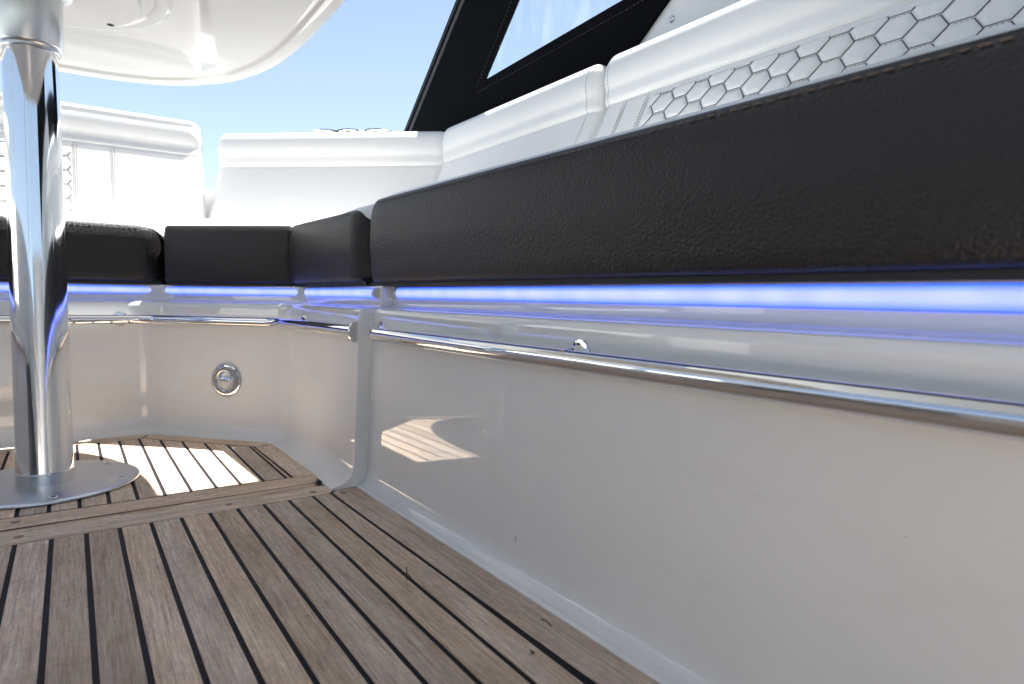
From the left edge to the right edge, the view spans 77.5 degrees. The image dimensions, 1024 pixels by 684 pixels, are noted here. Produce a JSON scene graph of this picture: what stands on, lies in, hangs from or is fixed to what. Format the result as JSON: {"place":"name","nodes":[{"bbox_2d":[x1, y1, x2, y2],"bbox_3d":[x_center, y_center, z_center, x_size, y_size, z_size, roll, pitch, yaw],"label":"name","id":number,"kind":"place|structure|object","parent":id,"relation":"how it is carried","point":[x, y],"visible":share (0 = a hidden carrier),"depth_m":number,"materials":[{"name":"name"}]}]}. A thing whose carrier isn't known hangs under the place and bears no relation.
{"place":"outdoors","nodes":[
{"label":"outdoors","id":0,"kind":"place"},
{"bbox_2d":[0,0,621,190],"label":"sky","id":1,"kind":"structure","parent":0,"point":[367,66],"materials":[{"name":"blue"}]},
{"label":"water","id":2,"kind":"structure","parent":0,"visible":0},
{"bbox_2d":[67,190,319,485],"bbox_3d":[-0.258,0.579,0.330,2.285,1.990,3.637,-2,5,-35],"label":"boat hull","id":3,"kind":"object","parent":2,"relation":"on","point":[208,197],"visible":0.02,"depth_m":1.77,"materials":[{"name":"white"}]},
{"bbox_2d":[0,92,205,224],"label":"backrest cushion","id":4,"kind":"object","parent":3,"relation":"attached to","point":[121,163],"visible":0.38,"depth_m":1.60,"materials":[{"name":"white leather"}]},
{"bbox_2d":[312,129,337,132],"bbox_3d":[-0.526,-0.558,1.821,0.084,0.079,0.084,-2,5,-35],"label":"cup holder","id":5,"kind":"object","parent":3,"relation":"on","point":[324,131],"visible":0.24,"depth_m":1.78,"materials":[{"name":"silver metal"}]},
{"bbox_2d":[208,131,444,218],"bbox_3d":[-0.485,-0.401,1.703,0.669,0.331,0.180,1,4,6],"label":"backrest cushion","id":6,"kind":"object","parent":3,"relation":"attached to","point":[288,175],"visible":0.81,"depth_m":1.70,"materials":[{"name":"white leather"}]},
{"bbox_2d":[0,434,659,683],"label":"deck","id":7,"kind":"structure","parent":3,"relation":"on","point":[185,560],"depth_m":0.69,"materials":[{"name":"brown wood"}]},
{"bbox_2d":[0,0,344,509],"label":"pedestal table","id":8,"kind":"object","parent":7,"relation":"on","point":[43,43],"visible":1,"depth_m":1.02,"materials":[{"name":"silver metal"}]},
{"bbox_2d":[0,281,393,490],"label":"bench locker","id":9,"kind":"object","parent":7,"relation":"on","point":[302,398],"visible":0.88,"depth_m":1.41,"materials":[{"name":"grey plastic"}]},
{"bbox_2d":[0,207,166,284],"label":"seat cushion","id":10,"kind":"object","parent":9,"relation":"on","point":[113,249],"visible":0.68,"depth_m":1.43,"materials":[{"name":"black leather"}]},
{"bbox_2d":[0,312,355,341],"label":"grab rail","id":11,"kind":"object","parent":9,"relation":"attached to","point":[303,323],"visible":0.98,"depth_m":1.37,"materials":[{"name":"silver metal"}]},
{"bbox_2d":[211,364,240,396],"bbox_3d":[-0.642,0.087,1.422,0.074,0.074,0.018,2,4,12],"label":"courtesy light","id":12,"kind":"object","parent":9,"relation":"attached to","point":[225,380],"visible":1,"depth_m":1.42,"materials":[{"name":"silver metal"}]},
{"bbox_2d":[164,219,310,285],"bbox_3d":[-0.618,-0.222,1.598,0.572,0.166,0.331,1,4,7],"label":"seat cushion","id":13,"kind":"object","parent":9,"relation":"on","point":[246,252],"visible":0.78,"depth_m":1.44,"materials":[{"name":"black leather"}]},
{"bbox_2d":[289,204,374,285],"bbox_3d":[-0.289,-0.204,1.417,0.345,0.166,0.517,-2,5,-35],"label":"seat cushion","id":14,"kind":"object","parent":9,"relation":"on","point":[331,250],"visible":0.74,"depth_m":1.22,"materials":[{"name":"black leather"}]},
{"bbox_2d":[356,280,1023,683],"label":"bench locker","id":15,"kind":"object","parent":7,"relation":"on","point":[660,534],"visible":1,"depth_m":0.51,"materials":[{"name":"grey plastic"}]},
{"bbox_2d":[366,22,1023,286],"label":"seat cushion","id":16,"kind":"object","parent":15,"relation":"on","point":[908,167],"visible":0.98,"depth_m":0.49,"materials":[{"name":"black leather"}]},
{"bbox_2d":[369,321,1023,442],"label":"grab rail","id":17,"kind":"object","parent":15,"relation":"attached to","point":[990,417],"visible":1,"depth_m":0.45,"materials":[{"name":"silver metal"}]},
{"bbox_2d":[337,128,363,132],"bbox_3d":[-0.456,-0.557,1.813,0.084,0.079,0.084,-2,5,-35],"label":"cup holder","id":18,"kind":"object","parent":3,"relation":"on","point":[347,130],"visible":0.23,"depth_m":1.77,"materials":[{"name":"silver metal"}]},
{"bbox_2d":[364,128,392,131],"bbox_3d":[-0.377,-0.555,1.804,0.084,0.079,0.084,-2,5,-35],"label":"cup holder","id":19,"kind":"object","parent":3,"relation":"on","point":[376,130],"visible":0.24,"depth_m":1.77,"materials":[{"name":"silver metal"}]},
{"bbox_2d":[437,65,606,181],"bbox_3d":[-0.047,-0.382,1.436,0.205,0.332,0.638,-2,5,-35],"label":"backrest cushion","id":20,"kind":"object","parent":3,"relation":"attached to","point":[567,111],"visible":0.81,"depth_m":1.35,"materials":[{"name":"white leather"}]},
{"bbox_2d":[639,0,741,44],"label":"cabin side","id":21,"kind":"object","parent":3,"relation":"on","point":[684,12],"depth_m":1.11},
{"bbox_2d":[668,15,674,23],"bbox_3d":[0.281,-0.571,1.126,0.004,0.014,0.014,-2,5,-35],"label":"snap stud","id":22,"kind":"object","parent":21,"relation":"attached to","point":[671,18],"visible":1,"depth_m":1.12,"materials":[{"name":"silver metal"}]},
{"bbox_2d":[594,0,1023,138],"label":"backrest cushion","id":23,"kind":"object","parent":3,"relation":"attached to","point":[742,49],"visible":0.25,"depth_m":0.88,"materials":[{"name":"white leather"}]},
{"bbox_3d":[-0.002,-1.341,-0.144,2.016,0.070,2.822,-2,5,-35],"label":"hardtop","id":24,"kind":"object","parent":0,"visible":0},
{"bbox_2d":[404,0,669,131],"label":"canvas enclosure","id":25,"kind":"object","parent":24,"relation":"hanging from","point":[458,86],"visible":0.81,"depth_m":1.58,"materials":[{"name":"black fabric"}]}
]}

